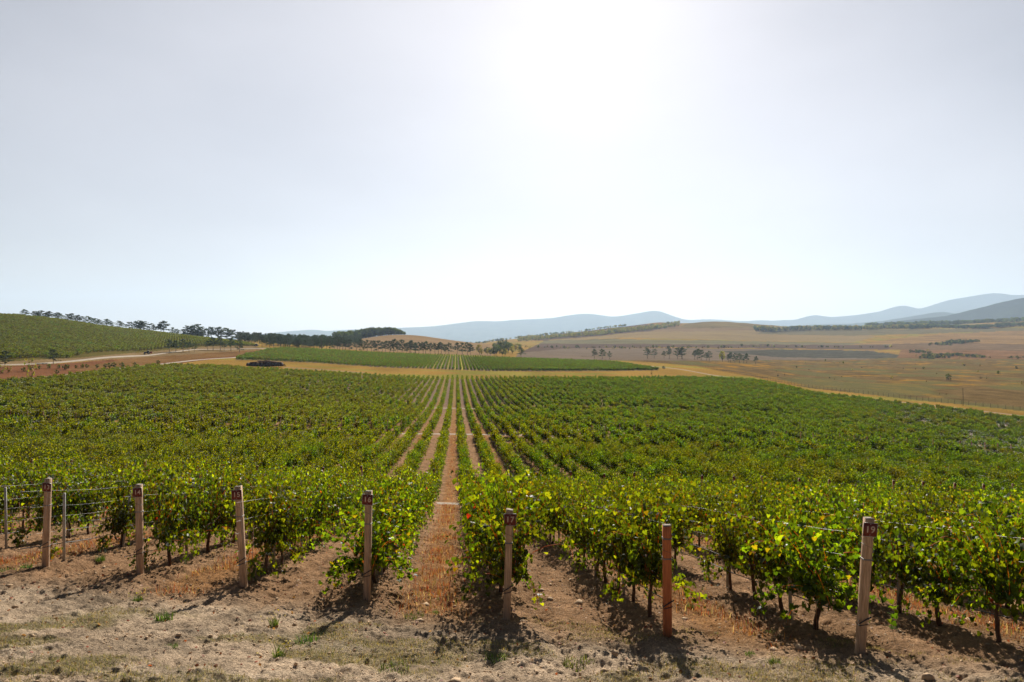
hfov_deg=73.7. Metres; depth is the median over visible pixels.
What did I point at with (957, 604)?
drip hose
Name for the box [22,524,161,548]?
drip hose
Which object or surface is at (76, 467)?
grape vine
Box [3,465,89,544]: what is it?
grape vine
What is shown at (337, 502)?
grape vine
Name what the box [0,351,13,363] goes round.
pine tree
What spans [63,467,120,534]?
grape vine
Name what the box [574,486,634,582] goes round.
grape vine
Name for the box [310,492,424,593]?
grape vine
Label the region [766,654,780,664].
grass tuft
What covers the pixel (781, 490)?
grape vine
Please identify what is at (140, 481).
grape vine
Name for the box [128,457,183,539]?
grape vine
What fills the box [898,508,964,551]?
grape vine
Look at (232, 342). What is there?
pine tree
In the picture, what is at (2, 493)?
grape vine
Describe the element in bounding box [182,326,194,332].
pine tree
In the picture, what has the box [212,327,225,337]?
pine tree
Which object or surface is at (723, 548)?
grape vine
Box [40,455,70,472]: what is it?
grape vine
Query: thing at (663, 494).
grape vine
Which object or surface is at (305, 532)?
grape vine
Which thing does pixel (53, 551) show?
young vine
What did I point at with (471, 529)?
grape vine
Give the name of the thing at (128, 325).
pine tree
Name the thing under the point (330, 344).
pine tree
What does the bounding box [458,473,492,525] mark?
grape vine
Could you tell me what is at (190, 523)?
grape vine
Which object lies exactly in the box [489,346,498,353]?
leafy tree
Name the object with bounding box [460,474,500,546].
grape vine
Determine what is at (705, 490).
grape vine
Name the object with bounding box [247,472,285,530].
grape vine
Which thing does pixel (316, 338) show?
pine tree
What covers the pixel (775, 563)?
grape vine
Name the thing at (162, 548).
drip hose
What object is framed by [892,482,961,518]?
grape vine
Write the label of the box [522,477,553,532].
grape vine
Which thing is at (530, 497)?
grape vine
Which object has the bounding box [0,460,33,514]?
grape vine
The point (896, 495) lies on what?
grape vine
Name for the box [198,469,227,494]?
grape vine
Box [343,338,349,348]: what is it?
pine tree
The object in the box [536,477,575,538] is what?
grape vine
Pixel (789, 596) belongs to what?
trellis post
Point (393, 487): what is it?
grape vine
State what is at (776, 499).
grape vine
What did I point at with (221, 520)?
grape vine
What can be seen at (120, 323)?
pine tree
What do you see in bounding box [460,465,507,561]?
grape vine
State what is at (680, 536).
grape vine
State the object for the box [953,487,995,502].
grape vine
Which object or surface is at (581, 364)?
vineyard
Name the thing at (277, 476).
grape vine
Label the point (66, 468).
grape vine
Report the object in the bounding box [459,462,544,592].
grape vine
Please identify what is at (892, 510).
grape vine
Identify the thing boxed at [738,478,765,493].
grape vine
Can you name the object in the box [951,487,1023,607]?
grape vine
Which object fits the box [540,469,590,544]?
grape vine
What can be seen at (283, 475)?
grape vine
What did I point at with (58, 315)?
pine tree
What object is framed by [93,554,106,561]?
grass tuft
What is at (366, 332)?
woodland
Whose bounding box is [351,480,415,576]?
grape vine
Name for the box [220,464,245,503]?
grape vine
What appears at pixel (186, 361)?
dirt road
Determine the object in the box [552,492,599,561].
grape vine
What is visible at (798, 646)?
dirt clods
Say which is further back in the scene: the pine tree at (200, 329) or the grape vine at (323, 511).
the pine tree at (200, 329)
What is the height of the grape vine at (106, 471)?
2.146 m
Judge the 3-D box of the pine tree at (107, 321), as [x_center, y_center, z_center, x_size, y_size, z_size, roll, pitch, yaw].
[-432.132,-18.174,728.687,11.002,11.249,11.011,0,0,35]
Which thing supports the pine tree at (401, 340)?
on the ground at (846, 351)
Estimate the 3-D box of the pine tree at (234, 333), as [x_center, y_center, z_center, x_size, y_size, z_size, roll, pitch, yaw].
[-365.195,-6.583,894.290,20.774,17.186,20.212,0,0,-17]
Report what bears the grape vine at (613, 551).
on the ground at (846, 351)
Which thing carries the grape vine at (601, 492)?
on the ground at (846, 351)
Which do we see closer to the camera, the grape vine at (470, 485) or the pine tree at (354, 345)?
the grape vine at (470, 485)
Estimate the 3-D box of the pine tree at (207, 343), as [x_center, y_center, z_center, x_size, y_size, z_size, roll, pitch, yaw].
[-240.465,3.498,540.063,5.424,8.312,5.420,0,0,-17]
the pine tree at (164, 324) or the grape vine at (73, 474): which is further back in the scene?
the pine tree at (164, 324)
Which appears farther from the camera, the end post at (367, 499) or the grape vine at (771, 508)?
the grape vine at (771, 508)
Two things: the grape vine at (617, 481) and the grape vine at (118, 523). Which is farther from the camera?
the grape vine at (617, 481)
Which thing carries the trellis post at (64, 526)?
on the ground at (846, 351)
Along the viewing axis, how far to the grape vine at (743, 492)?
24.12 m
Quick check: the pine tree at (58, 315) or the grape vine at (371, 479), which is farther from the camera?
the pine tree at (58, 315)
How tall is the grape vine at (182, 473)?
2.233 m
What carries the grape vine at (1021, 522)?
on the ground at (846, 351)
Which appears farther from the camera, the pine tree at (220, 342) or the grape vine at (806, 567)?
the pine tree at (220, 342)
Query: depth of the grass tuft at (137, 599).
11.74 m
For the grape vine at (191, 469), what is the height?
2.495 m
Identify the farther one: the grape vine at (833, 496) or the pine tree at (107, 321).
the pine tree at (107, 321)
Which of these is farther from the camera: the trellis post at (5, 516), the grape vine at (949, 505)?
the grape vine at (949, 505)
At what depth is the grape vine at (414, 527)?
20.54 m
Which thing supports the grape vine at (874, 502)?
on the ground at (846, 351)
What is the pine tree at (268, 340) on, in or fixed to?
on the ground at (846, 351)
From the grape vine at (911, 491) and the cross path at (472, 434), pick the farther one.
the cross path at (472, 434)
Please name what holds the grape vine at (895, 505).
on the ground at (846, 351)
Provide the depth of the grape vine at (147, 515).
19.13 m
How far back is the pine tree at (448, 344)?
722.54 m
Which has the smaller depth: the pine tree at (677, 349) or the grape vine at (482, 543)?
the grape vine at (482, 543)
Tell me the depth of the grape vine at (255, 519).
21.67 m
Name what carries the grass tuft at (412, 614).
on the ground at (846, 351)
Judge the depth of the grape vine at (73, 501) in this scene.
19.82 m
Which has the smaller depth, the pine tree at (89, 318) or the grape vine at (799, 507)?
the grape vine at (799, 507)
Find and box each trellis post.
[4,487,7,548]
[9,479,13,530]
[62,493,65,560]
[66,484,68,537]
[122,490,130,547]
[184,494,187,557]
[273,503,275,569]
[594,507,596,575]
[621,535,624,594]
[726,512,729,587]
[786,523,792,619]
[897,531,900,602]
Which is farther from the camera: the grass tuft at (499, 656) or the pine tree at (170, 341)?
the pine tree at (170, 341)
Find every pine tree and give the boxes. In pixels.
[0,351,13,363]
[45,349,60,363]
[53,312,66,318]
[72,315,82,320]
[82,316,94,322]
[103,319,112,325]
[115,321,125,326]
[123,322,136,327]
[131,321,139,328]
[146,323,158,329]
[157,320,170,333]
[164,339,176,351]
[170,340,178,347]
[177,339,187,349]
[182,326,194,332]
[187,325,198,333]
[191,326,208,335]
[193,324,204,335]
[204,340,210,349]
[206,327,217,336]
[208,337,217,345]
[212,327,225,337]
[217,336,224,350]
[222,328,235,338]
[226,337,235,346]
[227,330,239,338]
[235,339,244,352]
[265,335,274,346]
[313,337,320,345]
[324,337,334,347]
[333,336,341,349]
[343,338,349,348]
[346,339,352,348]
[353,339,360,350]
[381,340,388,351]
[386,341,395,350]
[389,339,398,352]
[394,342,402,349]
[398,339,407,350]
[407,340,414,348]
[414,341,423,350]
[427,343,433,350]
[438,342,444,354]
[443,343,453,355]
[453,342,460,350]
[462,342,471,355]
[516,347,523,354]
[643,348,651,357]
[673,348,681,358]
[736,353,742,362]
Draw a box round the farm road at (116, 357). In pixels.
[0,348,265,364]
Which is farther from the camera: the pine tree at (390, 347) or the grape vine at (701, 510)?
the pine tree at (390, 347)
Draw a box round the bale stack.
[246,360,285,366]
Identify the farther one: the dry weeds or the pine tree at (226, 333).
the pine tree at (226, 333)
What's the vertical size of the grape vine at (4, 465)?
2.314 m
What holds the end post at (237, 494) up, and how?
on the ground at (846, 351)
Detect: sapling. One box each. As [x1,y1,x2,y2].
[23,358,36,370]
[26,368,35,376]
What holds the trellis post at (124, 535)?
on the ground at (846, 351)
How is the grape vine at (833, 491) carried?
on the ground at (846, 351)
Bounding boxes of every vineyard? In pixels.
[0,313,644,370]
[0,315,658,370]
[0,362,1023,462]
[0,422,1023,511]
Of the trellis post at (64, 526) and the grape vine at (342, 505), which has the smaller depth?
the trellis post at (64, 526)
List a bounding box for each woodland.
[332,317,1023,342]
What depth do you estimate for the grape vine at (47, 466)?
30.80 m
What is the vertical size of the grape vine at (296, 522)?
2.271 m
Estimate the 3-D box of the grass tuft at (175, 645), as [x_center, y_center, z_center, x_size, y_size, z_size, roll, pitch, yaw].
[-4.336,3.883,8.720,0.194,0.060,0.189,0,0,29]
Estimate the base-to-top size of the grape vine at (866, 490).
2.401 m
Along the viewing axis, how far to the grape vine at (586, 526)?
15.73 m
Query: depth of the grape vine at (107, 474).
26.15 m
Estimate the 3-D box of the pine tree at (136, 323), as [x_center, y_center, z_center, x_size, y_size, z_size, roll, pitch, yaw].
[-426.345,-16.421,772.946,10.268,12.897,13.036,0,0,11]
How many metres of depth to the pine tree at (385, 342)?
702.51 m
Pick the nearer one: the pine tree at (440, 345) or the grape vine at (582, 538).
the grape vine at (582, 538)
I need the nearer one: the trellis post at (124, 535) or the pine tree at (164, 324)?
the trellis post at (124, 535)
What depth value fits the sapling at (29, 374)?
221.44 m
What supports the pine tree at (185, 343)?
on the ground at (846, 351)
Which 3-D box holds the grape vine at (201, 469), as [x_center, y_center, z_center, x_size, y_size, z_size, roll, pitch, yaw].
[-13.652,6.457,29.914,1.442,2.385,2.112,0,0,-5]
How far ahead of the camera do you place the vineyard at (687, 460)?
65.68 m
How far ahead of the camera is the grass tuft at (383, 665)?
8.19 m
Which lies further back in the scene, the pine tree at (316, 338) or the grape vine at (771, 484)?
the pine tree at (316, 338)
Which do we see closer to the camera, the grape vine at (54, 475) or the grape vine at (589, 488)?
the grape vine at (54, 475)
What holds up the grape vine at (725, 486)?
on the ground at (846, 351)
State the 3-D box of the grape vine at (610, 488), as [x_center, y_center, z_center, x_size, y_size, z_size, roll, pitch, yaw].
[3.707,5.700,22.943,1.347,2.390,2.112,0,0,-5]
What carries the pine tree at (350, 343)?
on the ground at (846, 351)
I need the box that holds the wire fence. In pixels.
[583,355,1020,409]
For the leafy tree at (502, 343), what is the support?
on the ground at (846, 351)
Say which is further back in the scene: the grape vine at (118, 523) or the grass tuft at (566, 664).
the grape vine at (118, 523)
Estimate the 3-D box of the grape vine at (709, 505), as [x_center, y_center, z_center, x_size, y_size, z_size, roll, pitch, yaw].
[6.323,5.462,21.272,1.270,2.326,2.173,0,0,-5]
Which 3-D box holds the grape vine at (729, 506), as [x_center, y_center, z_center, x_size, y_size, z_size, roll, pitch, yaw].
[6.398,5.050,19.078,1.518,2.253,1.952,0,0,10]
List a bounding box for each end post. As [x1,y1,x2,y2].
[38,477,51,566]
[130,484,144,578]
[231,485,247,586]
[362,490,372,601]
[503,508,522,622]
[662,524,686,642]
[854,517,899,662]
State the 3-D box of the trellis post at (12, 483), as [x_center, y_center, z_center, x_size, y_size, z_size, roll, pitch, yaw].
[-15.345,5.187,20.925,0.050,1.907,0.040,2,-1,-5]
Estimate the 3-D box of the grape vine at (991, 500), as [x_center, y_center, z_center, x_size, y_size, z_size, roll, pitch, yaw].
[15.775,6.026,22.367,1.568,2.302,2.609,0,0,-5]
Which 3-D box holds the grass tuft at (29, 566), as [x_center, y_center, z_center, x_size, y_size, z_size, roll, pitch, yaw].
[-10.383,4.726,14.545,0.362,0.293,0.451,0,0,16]
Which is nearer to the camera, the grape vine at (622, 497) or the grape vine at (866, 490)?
the grape vine at (622, 497)
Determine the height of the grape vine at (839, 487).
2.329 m
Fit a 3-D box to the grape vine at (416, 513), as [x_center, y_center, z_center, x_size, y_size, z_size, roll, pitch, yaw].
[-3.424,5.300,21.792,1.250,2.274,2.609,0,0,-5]
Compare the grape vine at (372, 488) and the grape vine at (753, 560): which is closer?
the grape vine at (753, 560)
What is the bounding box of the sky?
[0,0,1023,338]
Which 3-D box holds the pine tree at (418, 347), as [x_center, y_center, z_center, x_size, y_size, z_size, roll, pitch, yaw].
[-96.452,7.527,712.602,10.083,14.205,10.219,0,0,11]
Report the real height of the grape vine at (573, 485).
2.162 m
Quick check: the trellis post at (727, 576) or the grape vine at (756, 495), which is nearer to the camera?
the trellis post at (727, 576)
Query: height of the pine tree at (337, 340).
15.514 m
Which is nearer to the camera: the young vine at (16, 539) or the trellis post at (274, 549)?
the trellis post at (274, 549)
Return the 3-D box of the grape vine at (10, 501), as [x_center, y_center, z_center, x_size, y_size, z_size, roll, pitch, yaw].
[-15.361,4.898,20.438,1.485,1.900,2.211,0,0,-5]
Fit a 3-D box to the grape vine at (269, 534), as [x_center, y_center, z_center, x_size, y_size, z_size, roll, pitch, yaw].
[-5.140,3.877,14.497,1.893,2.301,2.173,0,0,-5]
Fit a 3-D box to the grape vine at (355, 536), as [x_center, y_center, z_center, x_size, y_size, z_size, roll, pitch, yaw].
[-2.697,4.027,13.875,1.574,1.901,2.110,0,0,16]
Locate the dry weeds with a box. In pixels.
[0,436,1023,648]
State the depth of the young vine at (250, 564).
13.30 m
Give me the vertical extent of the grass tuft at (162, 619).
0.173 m
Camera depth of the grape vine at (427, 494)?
30.49 m
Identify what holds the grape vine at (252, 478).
on the ground at (846, 351)
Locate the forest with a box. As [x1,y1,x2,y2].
[235,331,362,347]
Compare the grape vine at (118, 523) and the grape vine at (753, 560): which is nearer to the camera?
the grape vine at (753, 560)
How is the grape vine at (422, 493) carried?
on the ground at (846, 351)
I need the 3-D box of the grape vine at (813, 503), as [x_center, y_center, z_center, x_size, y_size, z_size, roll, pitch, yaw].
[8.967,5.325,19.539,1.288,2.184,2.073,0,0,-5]
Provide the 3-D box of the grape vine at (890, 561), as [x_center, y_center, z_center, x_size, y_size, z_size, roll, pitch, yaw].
[7.089,3.999,12.247,1.296,1.984,2.378,0,0,-5]
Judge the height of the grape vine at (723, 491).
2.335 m
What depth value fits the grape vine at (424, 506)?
26.12 m
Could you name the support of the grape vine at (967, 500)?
on the ground at (846, 351)
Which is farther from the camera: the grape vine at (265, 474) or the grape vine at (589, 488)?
the grape vine at (265, 474)
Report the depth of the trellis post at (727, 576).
14.13 m
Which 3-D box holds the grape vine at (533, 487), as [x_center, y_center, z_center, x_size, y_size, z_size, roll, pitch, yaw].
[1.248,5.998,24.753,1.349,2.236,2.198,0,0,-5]
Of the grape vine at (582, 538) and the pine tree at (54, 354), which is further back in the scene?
the pine tree at (54, 354)
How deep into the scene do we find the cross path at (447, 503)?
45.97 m
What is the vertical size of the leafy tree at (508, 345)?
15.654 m
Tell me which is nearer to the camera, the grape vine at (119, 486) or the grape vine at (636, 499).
the grape vine at (636, 499)
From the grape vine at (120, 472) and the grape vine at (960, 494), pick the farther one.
the grape vine at (120, 472)
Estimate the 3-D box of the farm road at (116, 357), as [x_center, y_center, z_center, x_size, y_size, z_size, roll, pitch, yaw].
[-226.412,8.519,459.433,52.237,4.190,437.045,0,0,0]
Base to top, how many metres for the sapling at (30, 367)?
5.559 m
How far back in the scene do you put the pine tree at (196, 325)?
841.85 m
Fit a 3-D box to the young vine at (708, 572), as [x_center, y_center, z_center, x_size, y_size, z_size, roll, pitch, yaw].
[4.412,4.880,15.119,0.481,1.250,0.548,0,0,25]
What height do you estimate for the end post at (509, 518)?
2.010 m
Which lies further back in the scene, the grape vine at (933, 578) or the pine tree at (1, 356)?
the pine tree at (1, 356)
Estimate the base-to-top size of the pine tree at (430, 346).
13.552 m
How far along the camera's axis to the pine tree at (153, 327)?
790.82 m
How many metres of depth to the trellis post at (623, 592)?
13.01 m
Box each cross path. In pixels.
[302,431,661,439]
[436,502,459,504]
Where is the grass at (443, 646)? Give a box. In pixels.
[0,603,1023,681]
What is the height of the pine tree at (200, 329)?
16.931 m
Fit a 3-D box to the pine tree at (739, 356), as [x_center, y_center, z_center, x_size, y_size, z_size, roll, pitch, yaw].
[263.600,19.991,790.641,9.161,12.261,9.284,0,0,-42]
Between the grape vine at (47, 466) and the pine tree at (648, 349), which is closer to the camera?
the grape vine at (47, 466)
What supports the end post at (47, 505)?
on the ground at (846, 351)
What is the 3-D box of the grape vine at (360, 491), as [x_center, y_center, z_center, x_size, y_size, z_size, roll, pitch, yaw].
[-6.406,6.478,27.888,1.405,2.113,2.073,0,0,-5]
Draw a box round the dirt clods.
[0,515,1023,681]
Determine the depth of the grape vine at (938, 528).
14.24 m
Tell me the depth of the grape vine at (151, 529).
21.31 m
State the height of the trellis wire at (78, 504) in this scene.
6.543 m
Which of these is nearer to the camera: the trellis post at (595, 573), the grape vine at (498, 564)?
the grape vine at (498, 564)
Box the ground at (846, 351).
[0,321,1023,681]
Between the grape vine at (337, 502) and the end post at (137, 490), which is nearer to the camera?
the end post at (137, 490)
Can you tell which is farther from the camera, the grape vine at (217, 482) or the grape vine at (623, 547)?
the grape vine at (217, 482)
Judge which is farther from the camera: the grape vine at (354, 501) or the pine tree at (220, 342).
the pine tree at (220, 342)
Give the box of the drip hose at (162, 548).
[124,528,236,556]
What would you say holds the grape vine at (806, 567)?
on the ground at (846, 351)
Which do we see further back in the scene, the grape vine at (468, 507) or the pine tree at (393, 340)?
the pine tree at (393, 340)
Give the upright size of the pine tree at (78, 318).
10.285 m
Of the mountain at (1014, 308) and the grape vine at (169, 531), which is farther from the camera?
the mountain at (1014, 308)
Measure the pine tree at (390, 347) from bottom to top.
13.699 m
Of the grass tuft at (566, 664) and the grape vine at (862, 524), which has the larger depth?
the grape vine at (862, 524)
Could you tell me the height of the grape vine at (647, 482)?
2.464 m
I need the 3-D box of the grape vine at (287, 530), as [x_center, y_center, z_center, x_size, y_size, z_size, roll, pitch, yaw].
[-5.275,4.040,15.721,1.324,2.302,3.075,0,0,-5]
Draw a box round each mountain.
[233,293,1023,342]
[808,312,953,325]
[896,298,1023,324]
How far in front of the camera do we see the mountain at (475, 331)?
14535.69 m
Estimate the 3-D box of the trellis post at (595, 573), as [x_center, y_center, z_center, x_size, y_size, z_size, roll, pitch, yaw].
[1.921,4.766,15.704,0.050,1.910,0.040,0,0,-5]
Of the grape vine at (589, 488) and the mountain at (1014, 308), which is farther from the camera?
the mountain at (1014, 308)
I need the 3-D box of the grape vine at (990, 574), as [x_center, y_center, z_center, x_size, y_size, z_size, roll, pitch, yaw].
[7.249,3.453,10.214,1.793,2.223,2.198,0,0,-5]
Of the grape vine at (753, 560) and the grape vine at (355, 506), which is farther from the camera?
the grape vine at (355, 506)
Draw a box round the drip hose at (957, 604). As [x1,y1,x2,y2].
[686,531,1023,620]
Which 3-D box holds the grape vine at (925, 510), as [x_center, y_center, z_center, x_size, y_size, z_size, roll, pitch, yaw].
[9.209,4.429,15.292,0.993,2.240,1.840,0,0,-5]
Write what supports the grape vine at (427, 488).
on the ground at (846, 351)
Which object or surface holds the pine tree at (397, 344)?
on the ground at (846, 351)
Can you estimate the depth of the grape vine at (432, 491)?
31.85 m
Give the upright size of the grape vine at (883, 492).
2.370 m
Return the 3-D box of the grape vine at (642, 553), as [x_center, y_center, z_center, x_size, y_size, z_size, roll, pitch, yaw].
[2.245,3.429,11.231,2.046,2.322,2.173,0,0,-5]
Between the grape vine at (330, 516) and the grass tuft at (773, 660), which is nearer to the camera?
the grass tuft at (773, 660)
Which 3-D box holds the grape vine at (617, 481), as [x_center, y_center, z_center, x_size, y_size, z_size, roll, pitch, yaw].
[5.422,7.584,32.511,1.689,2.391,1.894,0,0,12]
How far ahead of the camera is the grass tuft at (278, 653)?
8.57 m
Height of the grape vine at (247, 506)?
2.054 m
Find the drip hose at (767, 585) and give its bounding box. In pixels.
[672,550,843,611]
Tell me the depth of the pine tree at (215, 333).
863.38 m
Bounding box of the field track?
[652,366,1022,415]
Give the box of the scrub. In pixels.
[518,339,1023,358]
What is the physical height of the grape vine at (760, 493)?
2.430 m
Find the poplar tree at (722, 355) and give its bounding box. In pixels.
[719,351,724,361]
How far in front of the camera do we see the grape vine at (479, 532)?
15.13 m
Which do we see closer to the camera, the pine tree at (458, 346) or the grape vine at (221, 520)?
the grape vine at (221, 520)
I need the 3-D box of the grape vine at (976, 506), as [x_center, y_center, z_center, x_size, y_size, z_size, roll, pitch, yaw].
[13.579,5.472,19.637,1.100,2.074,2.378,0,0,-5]
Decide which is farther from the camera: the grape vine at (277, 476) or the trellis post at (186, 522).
the grape vine at (277, 476)
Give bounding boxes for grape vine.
[0,458,27,470]
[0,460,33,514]
[0,463,47,528]
[0,466,21,530]
[0,474,28,533]
[1,457,56,517]
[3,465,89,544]
[17,461,74,514]
[26,460,65,474]
[39,467,105,538]
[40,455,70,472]
[43,469,91,521]
[46,460,79,483]
[52,458,95,499]
[56,463,107,521]
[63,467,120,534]
[84,463,123,519]
[85,464,114,484]
[86,474,150,546]
[92,464,120,484]
[93,457,133,514]
[97,457,169,535]
[100,466,143,517]
[103,460,134,480]
[119,465,154,509]
[128,455,207,565]
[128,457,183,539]
[149,470,197,530]
[149,470,218,561]
[164,464,195,488]
[168,460,212,524]
[173,459,206,484]
[174,455,235,554]
[182,463,217,478]
[186,467,252,549]
[197,463,247,507]
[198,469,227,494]
[212,479,252,542]
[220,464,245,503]
[222,473,261,538]
[224,470,320,576]
[230,464,265,511]
[233,468,261,493]
[243,480,273,535]
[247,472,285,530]
[249,467,315,573]
[253,467,280,483]
[256,463,290,530]
[257,462,304,492]
[257,470,323,558]
[269,465,329,554]
[292,467,325,491]
[295,469,344,548]
[301,470,346,542]
[305,462,347,539]
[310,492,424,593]
[315,474,352,536]
[322,490,412,583]
[328,473,355,529]
[329,472,364,534]
[334,480,364,526]
[345,474,370,523]
[345,475,364,524]
[347,472,374,512]
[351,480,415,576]
[355,472,376,508]
[357,469,378,506]
[357,473,383,499]
[361,474,415,556]
[364,466,424,558]
[370,479,418,557]
[376,466,426,547]
[380,472,425,537]
[390,472,423,538]
[394,469,435,531]
[406,466,435,523]
[408,470,433,509]
[408,479,425,535]
[410,474,428,523]
[413,481,426,522]
[418,473,438,517]
[421,476,432,509]
[442,468,581,609]
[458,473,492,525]
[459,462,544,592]
[459,469,483,526]
[459,473,517,567]
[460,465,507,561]
[460,470,517,575]
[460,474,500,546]
[461,469,538,585]
[462,474,500,541]
[462,478,504,549]
[520,474,549,529]
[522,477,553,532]
[527,476,560,535]
[528,468,571,542]
[533,482,571,543]
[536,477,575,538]
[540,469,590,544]
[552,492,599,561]
[560,479,595,500]
[561,487,604,570]
[564,476,627,579]
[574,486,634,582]
[575,475,600,508]
[583,473,610,510]
[586,484,660,598]
[587,478,683,601]
[591,478,710,616]
[594,480,620,509]
[598,473,642,519]
[598,481,632,519]
[609,474,632,496]
[615,484,636,515]
[623,485,667,523]
[626,478,670,530]
[631,472,668,499]
[633,473,696,545]
[647,475,692,513]
[648,488,712,570]
[655,481,694,535]
[670,475,706,493]
[672,482,727,546]
[675,482,703,542]
[677,474,706,496]
[682,499,775,588]
[690,478,724,515]
[692,480,736,550]
[705,478,746,533]
[706,488,740,543]
[708,481,801,615]
[711,479,741,494]
[711,484,767,551]
[716,484,749,510]
[721,477,796,544]
[727,511,902,629]
[732,481,771,538]
[737,498,827,613]
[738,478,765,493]
[742,497,815,546]
[743,476,779,517]
[754,479,791,497]
[762,482,796,524]
[763,481,837,550]
[765,482,800,506]
[773,480,822,525]
[783,478,874,597]
[794,483,840,540]
[800,483,881,565]
[802,481,929,612]
[808,482,850,500]
[810,479,854,505]
[816,481,855,497]
[823,498,887,566]
[842,484,896,528]
[843,481,901,513]
[848,501,950,614]
[852,494,930,580]
[869,491,919,530]
[870,484,905,500]
[871,485,954,564]
[871,504,1018,626]
[874,486,935,520]
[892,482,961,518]
[893,487,959,573]
[897,486,948,505]
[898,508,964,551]
[905,491,1023,641]
[922,488,981,525]
[925,502,988,575]
[937,483,1018,577]
[942,486,979,504]
[947,492,981,515]
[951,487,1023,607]
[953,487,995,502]
[963,485,1023,522]
[964,491,1013,507]
[964,492,1023,528]
[967,496,1023,560]
[988,510,1023,560]
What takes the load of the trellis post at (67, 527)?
on the ground at (846, 351)
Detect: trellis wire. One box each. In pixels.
[21,485,149,535]
[665,503,842,592]
[704,502,1023,600]
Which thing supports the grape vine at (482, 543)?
on the ground at (846, 351)
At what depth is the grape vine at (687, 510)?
23.36 m
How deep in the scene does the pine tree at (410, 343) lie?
710.72 m
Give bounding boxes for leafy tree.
[475,344,481,353]
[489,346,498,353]
[493,341,505,353]
[497,340,508,348]
[504,342,513,352]
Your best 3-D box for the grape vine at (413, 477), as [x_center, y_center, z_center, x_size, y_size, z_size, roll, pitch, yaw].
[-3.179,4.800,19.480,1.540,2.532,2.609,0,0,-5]
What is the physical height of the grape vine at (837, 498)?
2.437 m
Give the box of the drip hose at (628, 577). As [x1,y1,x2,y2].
[557,532,662,597]
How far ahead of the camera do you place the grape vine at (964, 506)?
16.99 m
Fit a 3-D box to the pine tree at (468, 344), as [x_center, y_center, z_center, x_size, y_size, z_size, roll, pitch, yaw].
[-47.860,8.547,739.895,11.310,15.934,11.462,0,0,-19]
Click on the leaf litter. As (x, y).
(276, 626)
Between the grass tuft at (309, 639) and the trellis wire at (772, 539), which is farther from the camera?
the trellis wire at (772, 539)
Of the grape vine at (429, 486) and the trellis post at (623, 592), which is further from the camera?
the grape vine at (429, 486)
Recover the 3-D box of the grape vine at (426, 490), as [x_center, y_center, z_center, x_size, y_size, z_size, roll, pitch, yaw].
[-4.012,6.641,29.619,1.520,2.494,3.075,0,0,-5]
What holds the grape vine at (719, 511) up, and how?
on the ground at (846, 351)
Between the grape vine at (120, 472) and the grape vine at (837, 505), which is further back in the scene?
the grape vine at (120, 472)
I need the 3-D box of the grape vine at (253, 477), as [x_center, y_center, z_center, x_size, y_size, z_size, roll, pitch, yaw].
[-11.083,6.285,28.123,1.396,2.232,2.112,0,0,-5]
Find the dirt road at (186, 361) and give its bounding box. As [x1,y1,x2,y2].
[7,357,235,380]
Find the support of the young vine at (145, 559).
on the ground at (846, 351)
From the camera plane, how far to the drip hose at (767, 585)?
12.29 m
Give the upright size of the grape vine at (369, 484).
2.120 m
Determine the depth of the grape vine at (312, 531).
19.01 m
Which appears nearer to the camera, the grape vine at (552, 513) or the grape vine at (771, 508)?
the grape vine at (771, 508)
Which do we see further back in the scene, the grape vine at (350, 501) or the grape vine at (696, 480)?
the grape vine at (696, 480)
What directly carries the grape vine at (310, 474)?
on the ground at (846, 351)
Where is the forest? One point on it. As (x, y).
(296, 340)
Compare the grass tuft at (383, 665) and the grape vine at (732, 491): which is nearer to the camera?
the grass tuft at (383, 665)
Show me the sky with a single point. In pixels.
(259, 166)
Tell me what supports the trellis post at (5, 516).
on the ground at (846, 351)
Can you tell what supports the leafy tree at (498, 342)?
on the ground at (846, 351)
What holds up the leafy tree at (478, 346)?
on the ground at (846, 351)
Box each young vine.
[8,502,38,547]
[41,535,64,559]
[91,506,111,551]
[127,546,164,569]
[246,522,265,581]
[698,537,720,581]
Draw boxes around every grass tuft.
[19,555,35,568]
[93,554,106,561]
[128,587,147,601]
[149,610,173,621]
[165,642,178,647]
[257,635,290,657]
[260,609,285,627]
[295,629,324,644]
[378,658,408,673]
[404,609,423,619]
[484,648,507,663]
[561,654,594,671]
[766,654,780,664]
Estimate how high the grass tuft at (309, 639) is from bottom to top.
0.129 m
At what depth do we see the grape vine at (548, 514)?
22.34 m
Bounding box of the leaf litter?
[0,531,1023,681]
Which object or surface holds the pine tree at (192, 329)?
on the ground at (846, 351)
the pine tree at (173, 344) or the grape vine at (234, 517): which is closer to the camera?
the grape vine at (234, 517)
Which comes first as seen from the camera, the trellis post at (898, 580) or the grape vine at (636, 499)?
the trellis post at (898, 580)
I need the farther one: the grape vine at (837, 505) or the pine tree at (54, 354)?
the pine tree at (54, 354)

